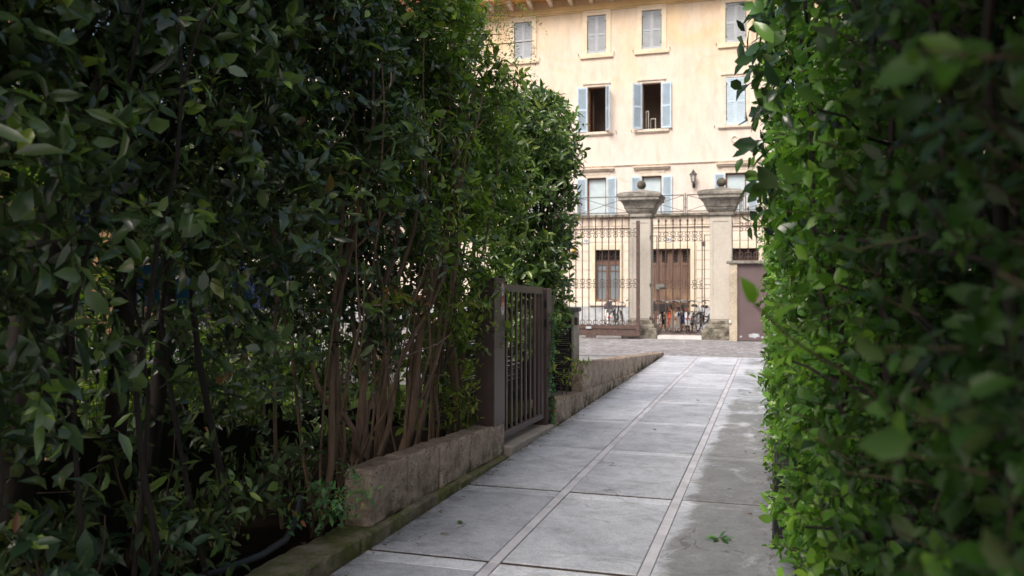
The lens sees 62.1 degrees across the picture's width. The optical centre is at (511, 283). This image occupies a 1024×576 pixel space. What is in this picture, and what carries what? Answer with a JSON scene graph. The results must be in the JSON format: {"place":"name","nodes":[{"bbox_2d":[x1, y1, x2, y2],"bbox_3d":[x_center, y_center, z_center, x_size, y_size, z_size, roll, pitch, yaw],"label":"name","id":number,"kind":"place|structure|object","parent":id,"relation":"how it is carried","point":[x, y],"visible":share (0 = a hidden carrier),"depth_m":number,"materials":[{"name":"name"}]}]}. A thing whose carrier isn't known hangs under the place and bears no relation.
{"place":"outdoors","nodes":[
{"label":"outdoors","id":0,"kind":"place"},
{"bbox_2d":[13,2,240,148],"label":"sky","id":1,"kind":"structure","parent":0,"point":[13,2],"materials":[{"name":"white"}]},
{"bbox_2d":[92,426,454,575],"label":"soil bed","id":2,"kind":"object","parent":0,"point":[267,532],"visible":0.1,"depth_m":5.39,"materials":[{"name":"brown soil"}]},
{"bbox_2d":[0,0,102,564],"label":"hedge shrub","id":3,"kind":"object","parent":2,"relation":"on","point":[20,208],"visible":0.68,"depth_m":3.12,"materials":[{"name":"green plant"}]},
{"bbox_2d":[0,505,113,575],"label":"seedling","id":4,"kind":"object","parent":2,"relation":"on","point":[87,549],"visible":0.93,"depth_m":3.33,"materials":[{"name":"green plant"}]},
{"bbox_2d":[0,485,114,575],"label":"young shrub","id":5,"kind":"object","parent":2,"relation":"on","point":[90,512],"visible":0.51,"depth_m":3.71,"materials":[{"name":"green plant"}]},
{"bbox_2d":[55,19,91,547],"bbox_3d":[-2.389,-1.470,4.215,2.347,6.147,2.512,0,0,-20],"label":"hedge tree","id":6,"kind":"object","parent":2,"relation":"on","point":[67,497],"visible":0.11,"depth_m":4.17,"materials":[{"name":"green plant"}]},
{"bbox_2d":[0,1,171,574],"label":"hedge tree","id":7,"kind":"object","parent":2,"relation":"on","point":[23,491],"visible":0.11,"depth_m":3.97,"materials":[{"name":"green plant"}]},
{"bbox_2d":[92,65,138,575],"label":"hedge tree","id":8,"kind":"object","parent":2,"relation":"on","point":[112,493],"visible":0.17,"depth_m":4.34,"materials":[{"name":"brown plant"}]},
{"bbox_2d":[0,0,262,575],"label":"hedge shrub","id":9,"kind":"object","parent":2,"relation":"on","point":[62,147],"visible":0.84,"depth_m":3.30,"materials":[{"name":"green plant"}]},
{"bbox_2d":[67,504,211,575],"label":"seedling","id":10,"kind":"object","parent":2,"relation":"on","point":[181,530],"visible":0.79,"depth_m":3.98,"materials":[{"name":"green plant"}]},
{"bbox_2d":[129,59,175,560],"bbox_3d":[-2.088,-1.499,5.874,2.403,6.210,2.647,0,0,39],"label":"hedge tree","id":11,"kind":"object","parent":2,"relation":"on","point":[158,397],"visible":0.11,"depth_m":4.70,"materials":[{"name":"brown plant"}]},
{"bbox_2d":[55,420,250,575],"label":"young shrub","id":12,"kind":"object","parent":2,"relation":"on","point":[127,507],"visible":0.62,"depth_m":4.19,"materials":[{"name":"green plant"}]},
{"bbox_2d":[102,484,250,575],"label":"young shrub","id":13,"kind":"object","parent":2,"relation":"on","point":[229,551],"visible":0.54,"depth_m":4.32,"materials":[{"name":"green plant"}]},
{"bbox_2d":[0,0,356,575],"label":"hedge shrub","id":14,"kind":"object","parent":2,"relation":"on","point":[233,51],"visible":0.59,"depth_m":4.14,"materials":[{"name":"green plant"}]},
{"bbox_2d":[162,468,262,570],"bbox_3d":[-1.661,1.272,4.631,0.717,0.584,0.513,0,0,17],"label":"seedling","id":15,"kind":"object","parent":2,"relation":"on","point":[238,488],"visible":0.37,"depth_m":4.50,"materials":[{"name":"green plant"}]},
{"bbox_2d":[45,292,399,459],"bbox_3d":[-2.313,0.800,5.315,0.052,1.500,7.640,0,0,17],"label":"wire fence","id":16,"kind":"object","parent":2,"relation":"on","point":[142,312],"visible":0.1,"depth_m":6.37,"materials":[{"name":"metal"}]},
{"bbox_2d":[33,402,404,568],"bbox_3d":[-2.233,1.181,5.282,0.041,0.838,7.583,0,0,17],"label":"fence board","id":17,"kind":"object","parent":16,"relation":"attached to","point":[89,456],"visible":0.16,"depth_m":5.66,"materials":[{"name":"brown wood"}]},
{"bbox_2d":[45,0,435,528],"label":"hedge shrub","id":18,"kind":"object","parent":2,"relation":"on","point":[325,184],"visible":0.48,"depth_m":5.04,"materials":[{"name":"green plant"}]},
{"bbox_2d":[189,431,308,541],"bbox_3d":[-1.570,1.219,5.140,0.662,0.669,0.608,0,0,17],"label":"young shrub","id":19,"kind":"object","parent":2,"relation":"on","point":[261,481],"visible":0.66,"depth_m":5.07,"materials":[{"name":"green plant"}]},
{"bbox_2d":[196,495,303,575],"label":"hose","id":20,"kind":"object","parent":2,"relation":"on","point":[271,549],"visible":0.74,"depth_m":4.76,"materials":[{"name":"black rubber"}]},
{"bbox_2d":[252,427,352,499],"bbox_3d":[-1.439,1.264,5.880,0.678,0.579,0.515,0,0,-10],"label":"young shrub","id":21,"kind":"object","parent":2,"relation":"on","point":[291,474],"visible":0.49,"depth_m":5.85,"materials":[{"name":"green plant"}]},
{"bbox_2d":[268,458,383,538],"bbox_3d":[-1.091,1.345,5.199,0.619,0.517,0.553,0,0,17],"label":"nandina","id":22,"kind":"object","parent":2,"relation":"on","point":[331,514],"visible":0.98,"depth_m":5.16,"materials":[{"name":"green plant"}]},
{"bbox_2d":[188,0,467,504],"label":"hedge shrub","id":23,"kind":"object","parent":2,"relation":"on","point":[403,148],"visible":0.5,"depth_m":5.84,"materials":[{"name":"green plant"}]},
{"bbox_2d":[262,0,504,456],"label":"hedge shrub","id":24,"kind":"object","parent":2,"relation":"on","point":[446,62],"visible":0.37,"depth_m":6.76,"materials":[{"name":"green plant"}]},
{"bbox_2d":[409,280,493,374],"bbox_3d":[-0.520,0.354,7.083,0.718,0.798,0.989,0,0,3],"label":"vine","id":25,"kind":"object","parent":24,"relation":"attached to","point":[464,316],"visible":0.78,"depth_m":7.03,"materials":[{"name":"green plant"}]},
{"bbox_2d":[344,423,503,526],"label":"stone wall","id":26,"kind":"structure","parent":2,"relation":"on","point":[408,476],"depth_m":6.18,"materials":[{"name":"beige stone"}]},
{"bbox_2d":[422,357,483,434],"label":"vine","id":27,"kind":"object","parent":26,"relation":"attached to","point":[467,366],"visible":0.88,"depth_m":7.52,"materials":[{"name":"green plant"}]},
{"bbox_2d":[313,0,543,439],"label":"hedge shrub","id":28,"kind":"object","parent":2,"relation":"on","point":[504,163],"visible":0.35,"depth_m":7.87,"materials":[{"name":"green plant"}]},
{"bbox_2d":[46,373,532,450],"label":"garden ground","id":29,"kind":"structure","parent":0,"point":[443,426],"depth_m":10.06,"materials":[{"name":"brown soil"}]},
{"bbox_2d":[0,21,155,338],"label":"neighbour house","id":30,"kind":"structure","parent":29,"relation":"on","point":[96,259],"depth_m":26.47,"materials":[{"name":"beige paint"}]},
{"bbox_2d":[0,269,175,455],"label":"garden shrub","id":31,"kind":"object","parent":29,"relation":"on","point":[101,413],"visible":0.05,"depth_m":5.90,"materials":[{"name":"green plant"}]},
{"bbox_2d":[0,8,190,332],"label":"garden tree","id":32,"kind":"object","parent":29,"relation":"on","point":[24,168],"visible":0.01,"depth_m":9.08,"materials":[{"name":"green plant"}]},
{"bbox_2d":[75,305,284,431],"bbox_3d":[-2.990,0.926,7.030,1.924,1.608,2.140,0,0,17],"label":"garden shrub","id":33,"kind":"object","parent":29,"relation":"on","point":[239,365],"visible":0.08,"depth_m":6.95,"materials":[{"name":"green plant"}]},
{"bbox_2d":[113,264,291,334],"bbox_3d":[-3.193,0.650,9.248,0.443,1.703,2.850,0,0,17],"label":"tarpaulin","id":34,"kind":"object","parent":29,"relation":"on","point":[146,270],"visible":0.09,"depth_m":8.66,"materials":[{"name":"blue plastic"}]},
{"bbox_2d":[56,4,378,377],"bbox_3d":[-4.556,-1.326,13.108,5.055,5.797,5.206,0,0,17],"label":"garden tree","id":35,"kind":"object","parent":29,"relation":"on","point":[105,231],"depth_m":12.39,"materials":[{"name":"green plant"}]},
{"bbox_2d":[102,95,361,369],"bbox_3d":[-3.963,-0.611,12.293,3.669,4.343,3.915,0,0,17],"label":"garden tree","id":36,"kind":"object","parent":29,"relation":"on","point":[248,259],"visible":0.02,"depth_m":11.42,"materials":[{"name":"green plant"}]},
{"bbox_2d":[188,300,377,424],"bbox_3d":[-2.364,0.944,8.689,2.124,1.602,1.948,0,0,17],"label":"garden shrub","id":37,"kind":"object","parent":29,"relation":"on","point":[288,371],"visible":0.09,"depth_m":8.40,"materials":[{"name":"green plant"}]},
{"bbox_2d":[371,0,546,408],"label":"feathery tree","id":38,"kind":"object","parent":29,"relation":"on","point":[499,27],"visible":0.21,"depth_m":9.40,"materials":[{"name":"green plant"}]},
{"bbox_2d":[423,319,531,427],"bbox_3d":[-0.273,1.045,9.997,0.039,1.310,3.164,0,0,23],"label":"reed screen","id":39,"kind":"object","parent":29,"relation":"on","point":[426,423],"visible":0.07,"depth_m":9.40,"materials":[{"name":"plant"}]},
{"bbox_2d":[467,78,590,400],"bbox_3d":[0.173,-0.501,10.835,1.713,4.115,2.029,0,0,17],"label":"bay laurel","id":40,"kind":"object","parent":29,"relation":"on","point":[552,155],"visible":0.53,"depth_m":10.40,"materials":[{"name":"green plant"}]},
{"bbox_2d":[552,317,571,391],"bbox_3d":[0.550,1.050,11.369,0.503,1.380,0.060,0,0,15],"label":"reed screen","id":41,"kind":"object","parent":29,"relation":"on","point":[563,347],"visible":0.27,"depth_m":11.30,"materials":[{"name":"black plastic"}]},
{"bbox_2d":[90,346,632,388],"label":"yard paving","id":42,"kind":"structure","parent":0,"point":[602,355],"depth_m":15.54,"materials":[{"name":"grey stone"}]},
{"bbox_2d":[555,307,580,364],"bbox_3d":[0.750,0.790,11.979,0.410,0.920,0.400,0,0,17],"label":"post","id":43,"kind":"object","parent":42,"relation":"on","point":[575,331],"depth_m":11.83,"materials":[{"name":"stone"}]},
{"bbox_2d":[77,322,767,357],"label":"street","id":44,"kind":"structure","parent":0,"point":[685,347],"depth_m":22.50,"materials":[{"name":"grey stone"}]},
{"bbox_2d":[518,214,640,336],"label":"sliding gate","id":45,"kind":"structure","parent":44,"relation":"on","point":[595,329],"depth_m":25.64,"materials":[{"name":"metal"}]},
{"bbox_2d":[599,299,614,324],"bbox_3d":[3.400,1.124,30.549,0.613,1.096,1.864,5,0,3],"label":"bicycle","id":46,"kind":"object","parent":44,"relation":"on","point":[606,310],"visible":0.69,"depth_m":29.77,"materials":[{"name":"silver metal"}]},
{"bbox_2d":[609,301,623,324],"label":"bicycle","id":47,"kind":"object","parent":44,"relation":"on","point":[617,314],"visible":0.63,"depth_m":30.55,"materials":[{"name":"silver metal"}]},
{"bbox_2d":[617,181,664,338],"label":"gate pillar","id":48,"kind":"structure","parent":44,"relation":"on","point":[641,205],"depth_m":25.94,"materials":[{"name":"stone"}]},
{"bbox_2d":[650,217,709,334],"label":"pedestrian gate","id":49,"kind":"structure","parent":48,"relation":"attached to","point":[659,285],"depth_m":25.63,"materials":[{"name":"metal"}]},
{"bbox_2d":[654,300,671,330],"bbox_3d":[5.264,1.123,29.438,0.613,1.096,1.864,4,2,22],"label":"bicycle","id":50,"kind":"object","parent":44,"relation":"on","point":[661,310],"visible":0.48,"depth_m":29.00,"materials":[{"name":"silver metal"}]},
{"bbox_2d":[660,300,674,332],"bbox_3d":[5.459,1.123,29.429,0.614,1.096,1.864,-4,-1,11],"label":"bicycle","id":51,"kind":"object","parent":44,"relation":"on","point":[669,312],"visible":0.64,"depth_m":29.09,"materials":[{"name":"orange metal"}]},
{"bbox_2d":[657,335,701,339],"bbox_3d":[5.110,1.615,25.657,1.400,0.130,0.450,0,0,17],"label":"threshold","id":52,"kind":"object","parent":44,"relation":"on","point":[695,337],"visible":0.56,"depth_m":25.50,"materials":[{"name":"white stone"}]},
{"bbox_2d":[670,300,689,332],"bbox_3d":[5.772,1.123,29.283,0.613,1.096,1.864,3,1,20],"label":"bicycle","id":53,"kind":"object","parent":44,"relation":"on","point":[677,320],"visible":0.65,"depth_m":28.49,"materials":[{"name":"silver metal"}]},
{"bbox_2d":[671,300,690,331],"bbox_3d":[5.967,1.114,29.678,0.613,1.116,1.864,-6,-3,27],"label":"bicycle","id":54,"kind":"object","parent":44,"relation":"on","point":[682,320],"visible":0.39,"depth_m":29.36,"materials":[{"name":"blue metal"}]},
{"bbox_2d":[677,300,693,332],"bbox_3d":[6.013,1.123,29.261,0.613,1.096,1.864,-3,-1,13],"label":"bicycle","id":55,"kind":"object","parent":44,"relation":"on","point":[685,315],"visible":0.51,"depth_m":28.68,"materials":[{"name":"silver metal"}]},
{"bbox_2d":[688,300,705,332],"bbox_3d":[6.284,1.124,29.120,0.613,1.096,1.864,6,2,25],"label":"bicycle","id":56,"kind":"object","parent":44,"relation":"on","point":[690,318],"visible":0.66,"depth_m":28.81,"materials":[{"name":"silver metal"}]},
{"bbox_2d":[691,300,709,332],"bbox_3d":[6.667,1.137,29.218,0.613,1.097,1.864,18,12,40],"label":"bicycle","id":57,"kind":"object","parent":44,"relation":"on","point":[700,313],"visible":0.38,"depth_m":28.94,"materials":[{"name":"silver metal"}]},
{"bbox_2d":[697,178,744,339],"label":"gate pillar","id":58,"kind":"structure","parent":44,"relation":"on","point":[721,202],"depth_m":25.25,"materials":[{"name":"stone"}]},
{"bbox_2d":[726,261,765,340],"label":"boundary wall","id":59,"kind":"structure","parent":44,"relation":"on","point":[732,300],"depth_m":24.55,"materials":[{"name":"paint"}]},
{"bbox_2d":[730,200,765,260],"bbox_3d":[7.713,-1.550,24.307,2.850,1.760,0.076,0,0,17],"label":"iron railing","id":60,"kind":"object","parent":59,"relation":"on","point":[748,226],"visible":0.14,"depth_m":24.57,"materials":[{"name":"brown metal"}]},
{"bbox_2d":[737,264,770,340],"bbox_3d":[7.297,0.525,24.366,1.620,2.215,0.097,0,0,17],"label":"metal door","id":61,"kind":"structure","parent":59,"relation":"attached to","point":[749,323],"depth_m":24.49,"materials":[{"name":"metal"}]},
{"bbox_2d":[157,311,894,575],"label":"ground","id":62,"kind":"structure","parent":0,"point":[858,570],"depth_m":10.42,"materials":[{"name":"soil"}]},
{"bbox_2d":[245,455,506,575],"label":"mossy kerb","id":63,"kind":"structure","parent":62,"relation":"on","point":[331,551],"depth_m":5.19,"materials":[{"name":"concrete"}]},
{"bbox_2d":[502,424,555,456],"bbox_3d":[0.074,1.633,9.059,0.375,0.135,1.760,0,0,17],"label":"doorstep","id":64,"kind":"object","parent":62,"relation":"on","point":[517,441],"visible":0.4,"depth_m":8.83,"materials":[{"name":"stone"}]},
{"bbox_2d":[475,278,551,437],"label":"garden gate","id":65,"kind":"structure","parent":64,"relation":"on","point":[491,392],"depth_m":8.52,"materials":[{"name":"metal"}]},
{"bbox_2d":[547,312,558,426],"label":"ivy","id":66,"kind":"object","parent":65,"relation":"attached to","point":[552,354],"visible":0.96,"depth_m":9.81,"materials":[{"name":"green plant"}]},
{"bbox_2d":[552,295,555,312],"bbox_3d":[0.426,0.233,10.039,0.150,0.235,0.200,0,0,17],"label":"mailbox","id":67,"kind":"object","parent":65,"relation":"attached to","point":[553,296],"visible":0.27,"depth_m":10.04,"materials":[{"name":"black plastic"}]},
{"bbox_2d":[531,372,635,423],"bbox_3d":[1.236,1.551,12.804,0.355,0.380,6.013,0,0,17],"label":"footing course","id":68,"kind":"object","parent":62,"relation":"on","point":[569,404],"visible":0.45,"depth_m":11.07,"materials":[{"name":"stone"}]},
{"bbox_2d":[552,343,591,393],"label":"fern","id":69,"kind":"object","parent":68,"relation":"on","point":[572,367],"visible":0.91,"depth_m":10.37,"materials":[{"name":"green plant"}]},
{"bbox_2d":[567,352,663,390],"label":"yard wall","id":70,"kind":"structure","parent":62,"relation":"on","point":[598,371],"depth_m":13.25,"materials":[{"name":"stone"}]},
{"bbox_2d":[252,0,1013,329],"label":"palazzo","id":71,"kind":"structure","parent":62,"relation":"on","point":[646,88],"depth_m":32.65,"materials":[{"name":"paint"}]},
{"bbox_2d":[462,23,486,67],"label":"window","id":72,"kind":"structure","parent":71,"relation":"in","point":[484,23],"depth_m":34.87,"materials":[{"name":"beige stone"}]},
{"bbox_2d":[507,16,539,64],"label":"window","id":73,"kind":"structure","parent":71,"relation":"in","point":[525,58],"depth_m":34.40,"materials":[{"name":"beige stone"}]},
{"bbox_2d":[578,9,612,58],"bbox_3d":[3.345,-9.835,33.559,1.443,1.870,0.281,0,0,17],"label":"window","id":74,"kind":"structure","parent":71,"relation":"in","point":[587,53],"depth_m":33.51,"materials":[{"name":"beige stone"}]},
{"bbox_2d":[577,167,615,214],"bbox_3d":[3.341,-3.590,33.509,1.582,1.920,0.320,0,0,17],"label":"window","id":75,"kind":"structure","parent":71,"relation":"in","point":[600,185],"depth_m":33.59,"materials":[{"name":"stone"}]},
{"bbox_2d":[577,81,616,135],"bbox_3d":[3.396,-6.890,33.589,1.566,2.100,0.740,0,0,29],"label":"window","id":76,"kind":"structure","parent":71,"relation":"in","point":[582,93],"depth_m":33.59,"materials":[{"name":"wood"}]},
{"bbox_2d":[589,244,624,305],"bbox_3d":[3.596,-0.337,31.908,1.350,2.295,0.350,0,0,17],"label":"window","id":77,"kind":"structure","parent":71,"relation":"in","point":[605,246],"depth_m":31.99,"materials":[{"name":"stone"}]},
{"bbox_2d":[631,77,671,133],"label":"window","id":78,"kind":"structure","parent":71,"relation":"in","point":[666,87],"depth_m":32.83,"materials":[{"name":"wood"}]},
{"bbox_2d":[631,165,671,212],"bbox_3d":[5.405,-3.590,32.874,1.582,1.920,0.320,0,0,17],"label":"window","id":79,"kind":"structure","parent":71,"relation":"in","point":[655,179],"depth_m":32.84,"materials":[{"name":"stone"}]},
{"bbox_2d":[634,4,669,54],"bbox_3d":[5.409,-9.835,32.924,1.443,1.870,0.281,0,0,17],"label":"window","id":80,"kind":"structure","parent":71,"relation":"in","point":[642,47],"depth_m":32.88,"materials":[{"name":"beige stone"}]},
{"bbox_2d":[653,249,689,328],"bbox_3d":[5.827,0.180,31.337,1.504,2.948,0.050,0,0,17],"label":"door","id":81,"kind":"structure","parent":71,"relation":"in","point":[669,252],"depth_m":31.31,"materials":[{"name":"brown wood"}]},
{"bbox_2d":[689,169,696,187],"bbox_3d":[6.857,-4.010,32.210,0.277,0.680,0.390,0,0,-6],"label":"wall lantern","id":82,"kind":"object","parent":71,"relation":"attached to","point":[693,174],"depth_m":32.12,"materials":[{"name":"metal"}]},
{"bbox_2d":[714,72,751,128],"bbox_3d":[8.428,-6.890,31.991,1.583,2.100,0.290,0,0,17],"label":"window","id":83,"kind":"structure","parent":71,"relation":"in","point":[727,120],"depth_m":31.95,"materials":[{"name":"wood"}]},
{"bbox_2d":[731,135,737,141],"bbox_3d":[8.360,-5.450,31.936,0.260,0.260,0.035,0,0,17],"label":"vent cover","id":84,"kind":"object","parent":71,"relation":"attached to","point":[734,138],"visible":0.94,"depth_m":31.93,"materials":[{"name":"stone"}]},
{"bbox_2d":[714,162,757,210],"bbox_3d":[8.416,-3.590,31.948,1.582,1.920,0.320,0,0,17],"label":"window","id":85,"kind":"structure","parent":71,"relation":"in","point":[733,180],"depth_m":32.02,"materials":[{"name":"wood"}]},
{"bbox_2d":[718,0,755,48],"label":"window","id":86,"kind":"structure","parent":71,"relation":"in","point":[731,42],"depth_m":31.98,"materials":[{"name":"white wood"}]},
{"bbox_2d":[733,242,762,260],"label":"window","id":87,"kind":"structure","parent":71,"relation":"in","point":[752,245],"depth_m":30.48,"materials":[{"name":"stone"}]},
{"bbox_2d":[756,205,802,435],"bbox_3d":[4.425,0.253,13.108,1.344,3.114,9.863,0,0,17],"label":"clipped hedge","id":88,"kind":"object","parent":62,"relation":"on","point":[767,295],"visible":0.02,"depth_m":11.22,"materials":[{"name":"green plant"}]},
{"bbox_2d":[748,0,1023,575],"bbox_3d":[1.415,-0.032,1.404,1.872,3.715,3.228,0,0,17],"label":"clipped hedge","id":89,"kind":"object","parent":62,"relation":"on","point":[986,389],"visible":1,"depth_m":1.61,"materials":[{"name":"green plant"}]},
{"bbox_2d":[740,277,877,399],"bbox_3d":[0.590,0.109,1.661,0.308,0.248,0.056,0,0,-10],"label":"hedge shoot","id":90,"kind":"object","parent":89,"relation":"attached to","point":[751,291],"visible":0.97,"depth_m":1.66,"materials":[{"name":"green plant"}]},
{"bbox_2d":[330,356,843,575],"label":"path","id":91,"kind":"structure","parent":0,"point":[614,483],"depth_m":6.54,"materials":[{"name":"grey stone"}]},
{"bbox_2d":[329,371,771,575],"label":"leaf litter","id":92,"kind":"object","parent":91,"relation":"on","point":[541,446],"visible":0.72,"depth_m":7.14,"materials":[{"name":"brown plant"}]},
{"bbox_2d":[705,530,733,543],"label":"fallen sprig","id":93,"kind":"object","parent":91,"relation":"on","point":[714,537],"visible":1,"depth_m":5.45,"materials":[{"name":"green plant"}]},
{"bbox_2d":[772,412,823,544],"bbox_3d":[2.151,1.390,6.463,0.328,0.520,2.440,0,0,17],"label":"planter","id":94,"kind":"object","parent":91,"relation":"on","point":[776,528],"visible":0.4,"depth_m":5.37,"materials":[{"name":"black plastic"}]},
{"bbox_2d":[731,0,874,575],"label":"glossy shrub","id":95,"kind":"object","parent":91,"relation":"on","point":[772,35],"visible":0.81,"depth_m":3.89,"materials":[{"name":"green plant"}]}
]}

